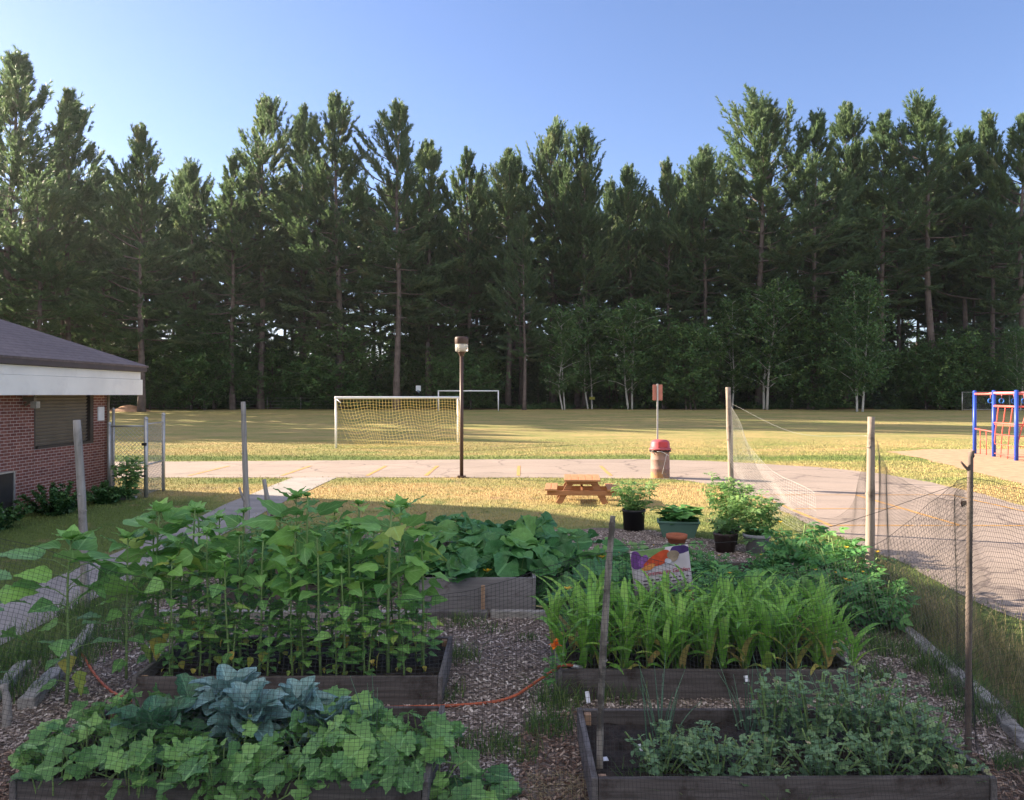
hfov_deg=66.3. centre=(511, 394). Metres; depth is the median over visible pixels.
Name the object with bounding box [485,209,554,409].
pine tree
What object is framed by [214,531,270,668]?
sunflower
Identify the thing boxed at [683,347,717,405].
spruce tree
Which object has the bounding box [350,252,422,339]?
pine tree
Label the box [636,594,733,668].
corn plant
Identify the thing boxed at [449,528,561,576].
squash plant
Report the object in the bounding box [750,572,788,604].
corn plant
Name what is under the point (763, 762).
pea plant
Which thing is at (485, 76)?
sky
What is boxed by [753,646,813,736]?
onion clump
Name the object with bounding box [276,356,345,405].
young tree
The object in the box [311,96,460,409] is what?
pine tree
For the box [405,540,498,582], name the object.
squash plant
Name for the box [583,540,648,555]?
squash plant
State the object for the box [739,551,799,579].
potato plant
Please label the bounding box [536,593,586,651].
corn plant
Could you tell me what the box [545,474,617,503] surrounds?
picnic table
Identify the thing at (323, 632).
sunflower
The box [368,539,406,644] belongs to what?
sunflower
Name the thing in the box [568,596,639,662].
corn plant
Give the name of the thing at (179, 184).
pine tree
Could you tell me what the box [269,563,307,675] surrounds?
sunflower
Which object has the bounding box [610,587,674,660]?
corn plant
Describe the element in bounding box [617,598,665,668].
corn plant
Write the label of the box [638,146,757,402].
pine tree
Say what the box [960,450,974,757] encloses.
fence post
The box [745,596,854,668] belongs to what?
corn plant
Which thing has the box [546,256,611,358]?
pine tree
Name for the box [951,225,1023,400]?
pine tree
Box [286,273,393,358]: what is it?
pine tree
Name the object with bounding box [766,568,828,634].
corn plant
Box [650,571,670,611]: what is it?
corn plant
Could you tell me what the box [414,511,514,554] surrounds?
squash plant
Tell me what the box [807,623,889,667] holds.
corn plant
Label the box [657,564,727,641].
corn plant
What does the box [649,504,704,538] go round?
planter
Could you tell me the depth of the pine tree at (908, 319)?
124.84 m
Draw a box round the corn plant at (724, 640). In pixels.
[716,609,732,668]
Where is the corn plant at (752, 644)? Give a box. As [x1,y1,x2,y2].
[723,598,791,668]
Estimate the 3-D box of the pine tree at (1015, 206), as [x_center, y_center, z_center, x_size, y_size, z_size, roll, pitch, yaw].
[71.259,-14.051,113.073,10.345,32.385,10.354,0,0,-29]
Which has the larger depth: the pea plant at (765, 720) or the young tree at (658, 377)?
the young tree at (658, 377)
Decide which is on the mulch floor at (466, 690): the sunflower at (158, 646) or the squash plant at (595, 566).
the squash plant at (595, 566)
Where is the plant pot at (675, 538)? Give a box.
[666,532,686,544]
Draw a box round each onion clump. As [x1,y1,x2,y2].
[350,676,384,729]
[638,651,700,741]
[716,656,782,734]
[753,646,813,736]
[809,653,873,729]
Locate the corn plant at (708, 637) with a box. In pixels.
[674,589,733,668]
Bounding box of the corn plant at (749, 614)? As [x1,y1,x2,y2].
[722,596,769,655]
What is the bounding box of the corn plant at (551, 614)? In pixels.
[530,587,579,653]
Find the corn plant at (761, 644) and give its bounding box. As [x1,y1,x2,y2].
[746,595,797,668]
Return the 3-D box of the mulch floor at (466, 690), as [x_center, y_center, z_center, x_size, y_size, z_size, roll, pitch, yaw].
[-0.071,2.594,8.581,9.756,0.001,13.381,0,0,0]
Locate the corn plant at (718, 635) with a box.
[667,595,743,663]
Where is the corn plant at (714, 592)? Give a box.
[685,581,726,633]
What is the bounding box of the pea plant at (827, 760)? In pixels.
[773,718,869,775]
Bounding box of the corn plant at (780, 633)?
[726,591,823,668]
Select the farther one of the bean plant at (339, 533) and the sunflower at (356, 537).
the bean plant at (339, 533)
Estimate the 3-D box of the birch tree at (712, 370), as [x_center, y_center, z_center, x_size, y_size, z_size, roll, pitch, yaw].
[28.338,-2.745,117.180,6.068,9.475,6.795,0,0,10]
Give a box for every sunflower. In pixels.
[0,524,146,705]
[0,569,38,672]
[69,527,183,679]
[115,515,190,663]
[116,497,205,661]
[138,554,199,675]
[145,499,235,655]
[148,624,195,675]
[155,501,234,663]
[158,532,203,643]
[163,581,209,659]
[172,525,246,672]
[182,616,226,675]
[192,554,263,664]
[192,608,238,664]
[195,513,252,645]
[200,507,278,656]
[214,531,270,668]
[220,619,249,668]
[235,584,268,650]
[239,486,342,648]
[240,534,286,675]
[241,614,296,675]
[242,514,314,658]
[243,530,293,645]
[262,605,298,664]
[264,524,333,668]
[265,491,347,669]
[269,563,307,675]
[276,622,328,675]
[285,529,347,675]
[300,508,363,652]
[302,567,331,650]
[306,616,361,675]
[311,520,374,670]
[322,540,363,655]
[322,566,362,675]
[329,497,382,651]
[332,607,379,658]
[340,493,455,662]
[340,578,386,674]
[345,499,432,672]
[345,530,405,647]
[345,556,392,657]
[351,613,389,674]
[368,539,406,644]
[371,560,421,669]
[373,618,428,674]
[377,514,431,657]
[391,568,443,660]
[392,524,457,663]
[407,613,443,671]
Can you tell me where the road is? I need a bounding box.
[115,459,1023,620]
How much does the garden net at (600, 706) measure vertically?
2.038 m
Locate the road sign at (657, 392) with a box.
[653,384,662,438]
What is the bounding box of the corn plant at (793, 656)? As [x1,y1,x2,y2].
[744,593,819,663]
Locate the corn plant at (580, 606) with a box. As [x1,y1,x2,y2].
[548,582,616,655]
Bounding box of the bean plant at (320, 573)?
[300,544,353,584]
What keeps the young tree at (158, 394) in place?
on the ground at (580, 425)
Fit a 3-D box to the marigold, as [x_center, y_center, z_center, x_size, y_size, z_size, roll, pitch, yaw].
[0.359,2.282,6.623,0.220,0.436,0.251,0,0,0]
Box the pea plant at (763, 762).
[727,733,797,792]
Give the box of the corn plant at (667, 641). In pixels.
[637,615,709,668]
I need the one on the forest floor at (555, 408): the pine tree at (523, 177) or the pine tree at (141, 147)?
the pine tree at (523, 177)
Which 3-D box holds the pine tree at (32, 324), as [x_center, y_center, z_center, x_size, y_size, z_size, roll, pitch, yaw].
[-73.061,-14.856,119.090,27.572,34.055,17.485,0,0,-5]
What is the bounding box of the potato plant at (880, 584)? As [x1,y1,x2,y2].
[834,571,898,612]
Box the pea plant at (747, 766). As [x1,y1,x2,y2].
[674,720,762,786]
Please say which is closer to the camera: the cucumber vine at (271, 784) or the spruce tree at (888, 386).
the cucumber vine at (271, 784)
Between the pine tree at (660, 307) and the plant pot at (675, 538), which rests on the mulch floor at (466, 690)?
the plant pot at (675, 538)
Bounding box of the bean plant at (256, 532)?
[244,526,272,562]
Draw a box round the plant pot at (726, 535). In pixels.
[713,517,737,552]
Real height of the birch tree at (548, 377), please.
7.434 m
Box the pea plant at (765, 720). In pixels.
[744,668,797,757]
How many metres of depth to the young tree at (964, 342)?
95.31 m
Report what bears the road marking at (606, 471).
on the road
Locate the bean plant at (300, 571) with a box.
[238,547,304,594]
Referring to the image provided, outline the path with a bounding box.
[0,477,335,644]
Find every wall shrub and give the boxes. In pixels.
[0,502,33,529]
[12,480,94,515]
[86,480,131,504]
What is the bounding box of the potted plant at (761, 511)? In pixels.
[726,489,784,555]
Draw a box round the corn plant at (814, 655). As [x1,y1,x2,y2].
[776,610,845,668]
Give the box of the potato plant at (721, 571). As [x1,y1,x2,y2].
[703,564,742,585]
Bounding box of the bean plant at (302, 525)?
[259,518,323,566]
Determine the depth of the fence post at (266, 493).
13.37 m
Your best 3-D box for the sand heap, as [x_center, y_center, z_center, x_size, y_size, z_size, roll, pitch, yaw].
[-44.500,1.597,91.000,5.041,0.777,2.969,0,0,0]
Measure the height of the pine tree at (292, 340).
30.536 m
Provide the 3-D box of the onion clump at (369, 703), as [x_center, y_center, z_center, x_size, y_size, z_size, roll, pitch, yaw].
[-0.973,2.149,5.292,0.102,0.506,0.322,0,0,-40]
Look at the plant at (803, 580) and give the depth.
9.07 m
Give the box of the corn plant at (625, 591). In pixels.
[610,577,633,659]
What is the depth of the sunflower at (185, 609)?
7.18 m
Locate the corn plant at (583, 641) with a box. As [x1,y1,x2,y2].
[555,609,601,667]
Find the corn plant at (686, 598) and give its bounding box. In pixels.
[632,588,713,637]
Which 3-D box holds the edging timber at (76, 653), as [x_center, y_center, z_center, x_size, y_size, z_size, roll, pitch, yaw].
[-4.404,2.556,7.949,0.129,0.098,1.360,0,0,-17]
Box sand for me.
[890,449,1023,485]
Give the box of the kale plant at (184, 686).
[164,672,219,730]
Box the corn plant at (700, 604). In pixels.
[676,585,722,641]
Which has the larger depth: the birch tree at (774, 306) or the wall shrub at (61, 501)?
the birch tree at (774, 306)
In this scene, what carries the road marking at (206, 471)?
on the road
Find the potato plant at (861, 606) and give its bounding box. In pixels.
[788,571,874,629]
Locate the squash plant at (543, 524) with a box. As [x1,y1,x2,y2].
[478,511,570,549]
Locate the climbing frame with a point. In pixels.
(1016, 407)
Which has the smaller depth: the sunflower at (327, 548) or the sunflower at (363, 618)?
the sunflower at (363, 618)
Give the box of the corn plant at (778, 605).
[766,584,827,660]
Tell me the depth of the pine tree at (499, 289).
134.90 m
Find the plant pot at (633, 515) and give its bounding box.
[611,480,658,531]
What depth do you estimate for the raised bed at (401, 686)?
6.82 m
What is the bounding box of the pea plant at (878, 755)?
[822,703,936,774]
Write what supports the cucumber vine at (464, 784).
on the wood chips
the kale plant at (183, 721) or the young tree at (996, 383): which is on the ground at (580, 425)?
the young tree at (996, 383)
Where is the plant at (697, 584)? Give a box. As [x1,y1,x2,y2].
[680,577,770,616]
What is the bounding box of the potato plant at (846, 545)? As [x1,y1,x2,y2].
[798,538,895,598]
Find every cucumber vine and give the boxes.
[7,711,133,795]
[67,682,169,744]
[95,706,220,799]
[155,720,284,797]
[156,775,366,799]
[218,714,371,797]
[281,685,396,750]
[298,708,423,790]
[361,709,480,794]
[429,763,524,799]
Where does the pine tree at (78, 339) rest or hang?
on the forest floor at (555, 408)
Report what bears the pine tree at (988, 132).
on the forest floor at (555, 408)
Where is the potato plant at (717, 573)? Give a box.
[680,565,777,602]
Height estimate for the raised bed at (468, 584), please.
0.440 m
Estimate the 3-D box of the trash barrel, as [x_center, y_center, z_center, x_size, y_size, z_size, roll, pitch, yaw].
[4.620,2.002,24.450,0.700,1.195,0.700,0,0,0]
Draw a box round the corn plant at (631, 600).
[612,587,659,628]
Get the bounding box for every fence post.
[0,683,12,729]
[73,420,89,607]
[238,402,250,537]
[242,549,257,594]
[262,479,269,515]
[596,516,614,768]
[725,387,733,512]
[865,417,874,576]
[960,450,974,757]
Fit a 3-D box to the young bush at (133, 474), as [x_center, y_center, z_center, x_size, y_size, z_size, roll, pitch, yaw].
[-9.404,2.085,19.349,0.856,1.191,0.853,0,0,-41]
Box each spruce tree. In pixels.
[110,395,128,406]
[227,356,250,406]
[247,331,273,403]
[324,356,359,408]
[365,373,378,404]
[382,347,406,403]
[488,349,521,406]
[518,348,545,399]
[526,356,550,407]
[557,348,575,403]
[565,366,588,405]
[580,363,603,407]
[620,359,640,401]
[636,363,661,407]
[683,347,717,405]
[733,336,765,406]
[763,373,780,400]
[864,341,900,408]
[876,329,895,396]
[970,346,998,402]
[995,343,1003,365]
[996,376,1012,402]
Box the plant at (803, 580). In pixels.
[771,566,887,608]
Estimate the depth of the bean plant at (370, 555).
10.53 m
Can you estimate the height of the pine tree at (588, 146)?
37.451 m
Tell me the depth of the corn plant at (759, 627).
7.01 m
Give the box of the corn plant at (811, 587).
[789,580,851,629]
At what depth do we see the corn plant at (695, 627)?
7.05 m
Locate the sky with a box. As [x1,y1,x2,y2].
[0,0,1023,389]
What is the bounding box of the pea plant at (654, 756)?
[624,719,710,775]
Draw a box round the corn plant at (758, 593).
[698,571,780,633]
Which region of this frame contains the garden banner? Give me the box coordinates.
[629,544,693,599]
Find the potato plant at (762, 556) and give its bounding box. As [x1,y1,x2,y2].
[745,543,794,568]
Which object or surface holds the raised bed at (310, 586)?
on the mulch floor at (466, 690)
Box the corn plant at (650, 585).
[612,569,695,622]
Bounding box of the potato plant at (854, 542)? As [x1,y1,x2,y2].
[792,527,874,573]
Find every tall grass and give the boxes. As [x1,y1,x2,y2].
[0,547,238,704]
[815,547,1023,745]
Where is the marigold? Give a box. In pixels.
[542,638,566,689]
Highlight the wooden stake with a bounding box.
[481,585,484,608]
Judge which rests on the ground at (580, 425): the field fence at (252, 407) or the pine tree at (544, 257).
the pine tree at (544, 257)
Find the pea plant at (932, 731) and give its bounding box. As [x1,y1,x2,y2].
[886,685,973,774]
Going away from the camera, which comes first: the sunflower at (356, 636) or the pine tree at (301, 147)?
the sunflower at (356, 636)
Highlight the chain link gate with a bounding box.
[107,407,164,497]
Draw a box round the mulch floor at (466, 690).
[0,528,1023,799]
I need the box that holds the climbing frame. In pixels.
[973,390,1023,460]
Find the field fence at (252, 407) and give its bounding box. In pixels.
[110,397,367,408]
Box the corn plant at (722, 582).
[692,573,733,640]
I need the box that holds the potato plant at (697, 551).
[676,540,714,571]
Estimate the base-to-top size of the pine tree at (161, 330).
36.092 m
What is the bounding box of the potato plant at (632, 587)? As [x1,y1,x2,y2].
[611,570,677,624]
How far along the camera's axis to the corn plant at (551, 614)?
7.37 m
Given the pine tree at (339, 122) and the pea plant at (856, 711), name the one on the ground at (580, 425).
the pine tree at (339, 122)
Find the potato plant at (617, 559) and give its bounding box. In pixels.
[612,552,630,570]
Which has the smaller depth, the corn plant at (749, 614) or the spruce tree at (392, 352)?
the corn plant at (749, 614)
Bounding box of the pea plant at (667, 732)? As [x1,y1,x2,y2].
[659,720,722,763]
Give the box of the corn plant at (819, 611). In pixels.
[771,575,844,661]
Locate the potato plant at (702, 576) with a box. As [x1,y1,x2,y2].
[672,567,717,597]
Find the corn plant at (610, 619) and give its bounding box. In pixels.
[599,578,616,658]
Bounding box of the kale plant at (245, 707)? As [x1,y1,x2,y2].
[204,677,290,760]
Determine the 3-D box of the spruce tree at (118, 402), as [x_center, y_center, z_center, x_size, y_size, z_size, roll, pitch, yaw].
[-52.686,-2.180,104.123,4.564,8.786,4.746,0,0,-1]
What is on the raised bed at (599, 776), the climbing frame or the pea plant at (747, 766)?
the pea plant at (747, 766)
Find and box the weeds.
[0,565,1023,799]
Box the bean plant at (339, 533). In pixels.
[321,529,364,571]
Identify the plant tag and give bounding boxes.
[585,691,589,702]
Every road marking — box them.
[187,466,227,475]
[367,466,385,475]
[424,466,437,475]
[600,466,611,475]
[757,495,831,525]
[794,508,898,508]
[836,525,1023,525]
[856,495,959,524]
[953,495,1023,510]
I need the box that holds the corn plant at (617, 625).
[600,593,655,644]
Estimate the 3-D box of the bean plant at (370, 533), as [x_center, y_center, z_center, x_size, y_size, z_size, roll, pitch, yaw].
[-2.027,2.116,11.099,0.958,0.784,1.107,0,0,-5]
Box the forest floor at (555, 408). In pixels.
[110,404,1011,409]
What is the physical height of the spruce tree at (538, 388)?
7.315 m
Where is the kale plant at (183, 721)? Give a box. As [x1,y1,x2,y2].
[99,694,211,777]
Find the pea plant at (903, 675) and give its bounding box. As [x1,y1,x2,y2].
[865,669,929,746]
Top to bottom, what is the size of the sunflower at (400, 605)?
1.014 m
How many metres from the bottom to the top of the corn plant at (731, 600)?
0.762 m
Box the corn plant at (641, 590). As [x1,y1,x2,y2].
[613,579,693,650]
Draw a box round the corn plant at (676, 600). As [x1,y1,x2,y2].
[615,575,706,623]
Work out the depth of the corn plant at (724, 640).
6.77 m
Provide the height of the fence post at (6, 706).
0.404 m
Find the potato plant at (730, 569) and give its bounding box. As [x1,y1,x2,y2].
[699,560,765,585]
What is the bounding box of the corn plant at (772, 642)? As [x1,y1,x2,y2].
[754,584,821,648]
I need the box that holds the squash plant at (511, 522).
[504,520,514,528]
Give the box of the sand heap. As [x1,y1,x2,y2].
[110,405,149,411]
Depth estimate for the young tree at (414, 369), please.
103.44 m
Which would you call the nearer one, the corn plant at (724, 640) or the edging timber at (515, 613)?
the corn plant at (724, 640)
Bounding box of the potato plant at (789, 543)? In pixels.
[749,521,846,573]
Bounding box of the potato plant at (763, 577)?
[711,566,796,604]
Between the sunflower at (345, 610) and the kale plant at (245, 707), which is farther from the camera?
the sunflower at (345, 610)
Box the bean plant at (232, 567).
[198,541,258,585]
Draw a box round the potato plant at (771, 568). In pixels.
[768,566,802,589]
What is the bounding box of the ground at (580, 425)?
[0,409,1023,727]
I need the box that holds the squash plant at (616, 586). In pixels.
[545,581,619,625]
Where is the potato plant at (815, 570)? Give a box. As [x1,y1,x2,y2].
[783,562,841,598]
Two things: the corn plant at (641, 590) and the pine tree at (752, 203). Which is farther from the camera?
the pine tree at (752, 203)
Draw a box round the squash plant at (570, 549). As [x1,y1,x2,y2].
[545,527,629,572]
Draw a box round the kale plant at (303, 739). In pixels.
[278,726,316,770]
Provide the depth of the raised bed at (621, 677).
6.66 m
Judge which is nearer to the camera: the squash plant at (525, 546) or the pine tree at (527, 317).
the squash plant at (525, 546)
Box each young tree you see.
[87,341,132,405]
[93,329,165,403]
[122,355,184,409]
[137,332,258,409]
[164,309,266,408]
[214,343,305,408]
[219,354,255,403]
[260,317,409,409]
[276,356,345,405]
[367,322,474,403]
[376,360,407,400]
[383,352,448,405]
[416,348,513,409]
[465,348,521,402]
[471,341,531,398]
[609,359,665,402]
[630,325,701,408]
[633,316,735,409]
[714,360,754,402]
[761,302,870,409]
[827,330,915,402]
[865,350,931,408]
[889,325,1011,409]
[964,356,1023,408]
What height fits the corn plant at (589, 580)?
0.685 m
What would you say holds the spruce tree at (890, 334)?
on the ground at (580, 425)
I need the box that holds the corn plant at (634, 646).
[613,592,656,655]
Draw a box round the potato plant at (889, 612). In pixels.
[836,568,920,634]
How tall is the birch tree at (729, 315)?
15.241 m
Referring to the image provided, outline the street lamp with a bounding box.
[455,336,467,477]
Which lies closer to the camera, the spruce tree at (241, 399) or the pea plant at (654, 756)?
the pea plant at (654, 756)
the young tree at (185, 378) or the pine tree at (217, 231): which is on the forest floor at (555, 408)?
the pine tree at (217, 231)
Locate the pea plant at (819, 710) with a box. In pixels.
[766,668,854,758]
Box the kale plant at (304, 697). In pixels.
[263,675,337,728]
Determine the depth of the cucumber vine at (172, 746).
4.76 m
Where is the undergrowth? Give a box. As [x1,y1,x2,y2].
[89,318,1017,409]
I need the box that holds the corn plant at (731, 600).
[723,578,743,662]
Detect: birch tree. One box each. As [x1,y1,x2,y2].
[268,338,298,388]
[532,304,592,409]
[535,357,561,397]
[562,296,616,408]
[585,294,678,408]
[595,364,610,398]
[689,356,720,395]
[694,291,778,407]
[717,267,831,409]
[763,284,833,408]
[811,269,901,411]
[988,320,1023,410]
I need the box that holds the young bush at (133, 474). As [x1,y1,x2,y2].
[110,456,147,500]
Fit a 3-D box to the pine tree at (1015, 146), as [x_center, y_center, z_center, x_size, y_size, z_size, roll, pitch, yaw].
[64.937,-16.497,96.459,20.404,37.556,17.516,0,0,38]
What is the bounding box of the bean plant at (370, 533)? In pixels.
[340,516,395,566]
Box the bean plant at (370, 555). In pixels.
[344,533,396,576]
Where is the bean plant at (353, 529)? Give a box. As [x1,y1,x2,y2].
[308,519,366,550]
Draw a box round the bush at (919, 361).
[889,340,984,409]
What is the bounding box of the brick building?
[0,319,148,513]
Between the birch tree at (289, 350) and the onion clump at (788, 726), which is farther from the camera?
the birch tree at (289, 350)
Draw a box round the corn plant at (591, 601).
[559,580,608,666]
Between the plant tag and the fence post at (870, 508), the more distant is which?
the fence post at (870, 508)
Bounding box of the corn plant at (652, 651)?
[633,608,693,665]
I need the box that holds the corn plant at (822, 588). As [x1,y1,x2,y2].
[807,573,843,616]
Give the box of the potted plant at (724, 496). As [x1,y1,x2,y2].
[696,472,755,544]
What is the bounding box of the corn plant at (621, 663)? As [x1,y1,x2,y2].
[581,607,660,668]
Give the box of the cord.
[620,483,961,545]
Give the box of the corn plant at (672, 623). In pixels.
[636,583,719,668]
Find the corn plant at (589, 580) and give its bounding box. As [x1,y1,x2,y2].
[564,573,614,610]
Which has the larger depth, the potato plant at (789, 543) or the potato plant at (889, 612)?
the potato plant at (789, 543)
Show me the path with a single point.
(297, 484)
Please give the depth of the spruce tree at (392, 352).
125.49 m
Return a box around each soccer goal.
[334,396,463,447]
[438,390,498,410]
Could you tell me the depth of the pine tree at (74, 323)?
113.76 m
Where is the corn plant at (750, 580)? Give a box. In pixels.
[738,569,772,604]
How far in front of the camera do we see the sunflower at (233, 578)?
6.68 m
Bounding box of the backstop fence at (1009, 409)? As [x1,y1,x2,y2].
[962,392,1023,410]
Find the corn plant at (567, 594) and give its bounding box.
[533,575,614,630]
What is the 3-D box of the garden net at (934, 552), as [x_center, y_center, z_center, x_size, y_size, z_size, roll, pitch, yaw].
[3.976,1.585,7.687,0.226,2.039,4.627,0,0,17]
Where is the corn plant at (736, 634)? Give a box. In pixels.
[713,593,778,668]
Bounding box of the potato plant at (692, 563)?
[662,544,702,572]
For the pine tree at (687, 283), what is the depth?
123.19 m
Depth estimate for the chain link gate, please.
19.75 m
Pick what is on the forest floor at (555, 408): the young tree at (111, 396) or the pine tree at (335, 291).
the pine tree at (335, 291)
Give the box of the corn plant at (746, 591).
[704,579,757,655]
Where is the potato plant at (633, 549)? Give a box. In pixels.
[613,538,645,556]
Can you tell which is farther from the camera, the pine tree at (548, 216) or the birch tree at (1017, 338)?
the pine tree at (548, 216)
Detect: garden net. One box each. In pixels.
[0,478,1023,799]
[729,407,815,535]
[732,409,877,582]
[876,440,978,752]
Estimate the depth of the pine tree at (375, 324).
127.94 m
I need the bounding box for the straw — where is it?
[516,698,841,799]
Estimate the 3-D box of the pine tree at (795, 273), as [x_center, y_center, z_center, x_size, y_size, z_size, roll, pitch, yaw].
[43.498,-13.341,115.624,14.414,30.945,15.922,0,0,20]
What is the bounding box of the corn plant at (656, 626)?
[654,608,691,662]
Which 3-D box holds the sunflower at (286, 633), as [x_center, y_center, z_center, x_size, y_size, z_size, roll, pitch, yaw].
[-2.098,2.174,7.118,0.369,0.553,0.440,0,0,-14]
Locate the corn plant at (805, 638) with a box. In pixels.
[738,577,809,641]
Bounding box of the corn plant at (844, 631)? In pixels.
[806,592,869,656]
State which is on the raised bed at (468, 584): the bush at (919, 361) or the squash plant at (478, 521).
the squash plant at (478, 521)
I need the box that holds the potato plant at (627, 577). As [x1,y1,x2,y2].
[619,563,696,595]
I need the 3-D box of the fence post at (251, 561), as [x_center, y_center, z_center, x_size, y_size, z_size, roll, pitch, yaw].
[-3.177,2.100,9.742,0.471,1.014,0.066,0,0,-45]
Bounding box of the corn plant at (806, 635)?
[797,605,852,660]
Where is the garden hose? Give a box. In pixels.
[81,652,582,706]
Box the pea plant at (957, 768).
[936,740,992,782]
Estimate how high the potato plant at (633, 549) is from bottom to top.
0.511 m
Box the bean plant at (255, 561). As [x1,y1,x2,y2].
[240,540,273,576]
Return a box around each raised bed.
[9,705,444,799]
[132,636,452,705]
[221,561,394,602]
[416,541,535,611]
[551,628,857,699]
[577,707,996,799]
[627,562,866,627]
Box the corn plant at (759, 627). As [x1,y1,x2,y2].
[729,598,806,659]
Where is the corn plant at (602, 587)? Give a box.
[539,582,630,650]
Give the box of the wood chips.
[0,530,1023,799]
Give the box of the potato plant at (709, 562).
[689,551,738,575]
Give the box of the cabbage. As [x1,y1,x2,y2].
[287,690,369,743]
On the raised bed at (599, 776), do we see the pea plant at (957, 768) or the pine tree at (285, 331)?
the pea plant at (957, 768)
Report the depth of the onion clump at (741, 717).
5.72 m
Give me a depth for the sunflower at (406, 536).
6.97 m
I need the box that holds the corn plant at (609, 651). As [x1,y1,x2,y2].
[564,610,643,674]
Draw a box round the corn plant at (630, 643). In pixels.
[596,599,654,668]
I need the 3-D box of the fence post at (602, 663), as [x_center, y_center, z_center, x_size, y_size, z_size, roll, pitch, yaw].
[0.615,1.674,5.154,0.126,1.753,0.057,0,0,0]
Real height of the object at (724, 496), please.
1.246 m
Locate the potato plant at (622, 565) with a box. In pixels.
[612,560,632,583]
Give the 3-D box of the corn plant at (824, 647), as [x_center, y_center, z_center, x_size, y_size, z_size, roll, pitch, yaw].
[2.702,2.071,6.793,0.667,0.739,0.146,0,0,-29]
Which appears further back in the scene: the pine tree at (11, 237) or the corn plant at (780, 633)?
the pine tree at (11, 237)
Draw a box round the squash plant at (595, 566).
[527,549,622,607]
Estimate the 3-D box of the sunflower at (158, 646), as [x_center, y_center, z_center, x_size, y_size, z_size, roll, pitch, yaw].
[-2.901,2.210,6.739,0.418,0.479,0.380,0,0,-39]
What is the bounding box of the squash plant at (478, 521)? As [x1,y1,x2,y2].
[436,519,485,543]
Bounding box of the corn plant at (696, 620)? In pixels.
[672,588,722,650]
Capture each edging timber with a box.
[0,660,31,700]
[17,667,64,709]
[54,624,95,666]
[159,609,421,618]
[427,609,487,618]
[490,609,546,618]
[879,610,1002,711]
[990,709,1023,751]
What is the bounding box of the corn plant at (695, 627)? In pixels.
[685,598,735,665]
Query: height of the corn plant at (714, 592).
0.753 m
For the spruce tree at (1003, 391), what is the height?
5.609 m
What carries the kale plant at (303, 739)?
on the raised bed at (336, 795)
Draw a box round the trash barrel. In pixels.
[649,439,670,478]
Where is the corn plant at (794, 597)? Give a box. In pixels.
[766,581,836,655]
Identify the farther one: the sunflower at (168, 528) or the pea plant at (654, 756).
the sunflower at (168, 528)
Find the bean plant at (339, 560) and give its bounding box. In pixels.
[316,539,376,593]
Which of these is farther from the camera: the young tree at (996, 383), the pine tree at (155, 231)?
the pine tree at (155, 231)
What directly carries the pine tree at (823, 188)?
on the forest floor at (555, 408)
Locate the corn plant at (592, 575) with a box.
[571,564,621,633]
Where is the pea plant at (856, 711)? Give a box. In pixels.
[808,657,901,747]
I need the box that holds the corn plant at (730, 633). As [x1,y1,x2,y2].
[721,608,750,659]
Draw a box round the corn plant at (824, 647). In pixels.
[801,589,843,674]
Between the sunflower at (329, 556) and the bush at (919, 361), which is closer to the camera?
the sunflower at (329, 556)
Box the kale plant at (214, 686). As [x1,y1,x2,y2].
[184,664,268,730]
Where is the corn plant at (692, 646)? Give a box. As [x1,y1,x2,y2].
[637,585,713,649]
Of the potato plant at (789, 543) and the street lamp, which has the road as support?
the street lamp
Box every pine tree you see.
[0,43,175,330]
[0,163,97,337]
[0,168,126,338]
[0,176,17,290]
[0,214,59,326]
[0,269,44,319]
[1,210,109,345]
[2,185,42,326]
[13,86,124,340]
[16,119,218,411]
[25,217,111,346]
[42,165,149,348]
[61,212,150,356]
[81,209,168,347]
[84,190,179,325]
[87,174,177,400]
[101,168,168,330]
[112,160,258,408]
[119,168,236,406]
[124,211,163,358]
[128,156,244,324]
[136,277,196,358]
[145,163,215,406]
[152,152,301,409]
[197,253,255,357]
[205,102,369,401]
[206,92,309,408]
[210,191,266,342]
[218,171,322,406]
[222,238,269,364]
[229,262,295,357]
[242,180,309,344]
[252,89,397,409]
[253,191,358,400]
[265,166,357,394]
[266,214,312,398]
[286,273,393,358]
[290,193,366,324]
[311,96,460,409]
[311,209,374,329]
[327,184,394,399]
[328,198,403,375]
[342,175,456,406]
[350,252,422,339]
[352,251,404,400]
[376,137,464,407]
[386,219,455,399]
[391,202,501,406]
[393,205,507,356]
[401,145,515,407]
[419,215,473,335]
[439,287,503,342]
[442,170,509,355]
[448,213,516,353]
[449,147,581,407]
[463,228,515,346]
[468,189,549,405]
[476,151,566,404]
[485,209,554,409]
[488,114,626,403]
[499,294,537,366]
[503,235,560,365]
[514,159,615,406]
[515,160,646,407]
[521,190,595,399]
[542,121,622,407]
[544,190,625,350]
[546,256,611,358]
[574,203,660,400]
[577,163,677,407]
[590,175,673,401]
[602,194,689,402]
[615,156,711,406]
[618,239,709,354]
[624,190,713,357]
[625,173,736,383]
[626,185,733,334]
[635,142,770,319]
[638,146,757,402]
[664,234,718,331]
[688,162,772,404]
[702,83,888,408]
[709,222,733,404]
[710,203,781,353]
[712,157,796,322]
[731,196,819,401]
[750,107,892,408]
[750,199,784,402]
[754,185,839,374]
[773,200,847,354]
[783,176,833,276]
[790,146,900,403]
[797,100,881,407]
[799,159,947,407]
[819,108,978,408]
[830,241,919,354]
[839,173,951,351]
[843,87,1023,408]
[861,249,912,337]
[867,193,999,353]
[868,225,960,353]
[878,178,1016,339]
[886,108,1023,408]
[889,229,931,353]
[894,151,1023,338]
[909,125,1003,347]
[912,283,1015,349]
[932,199,1023,364]
[943,112,1023,408]
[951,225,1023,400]
[976,181,1023,358]
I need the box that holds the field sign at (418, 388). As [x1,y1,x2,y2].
[416,386,420,408]
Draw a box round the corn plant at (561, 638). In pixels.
[534,607,617,668]

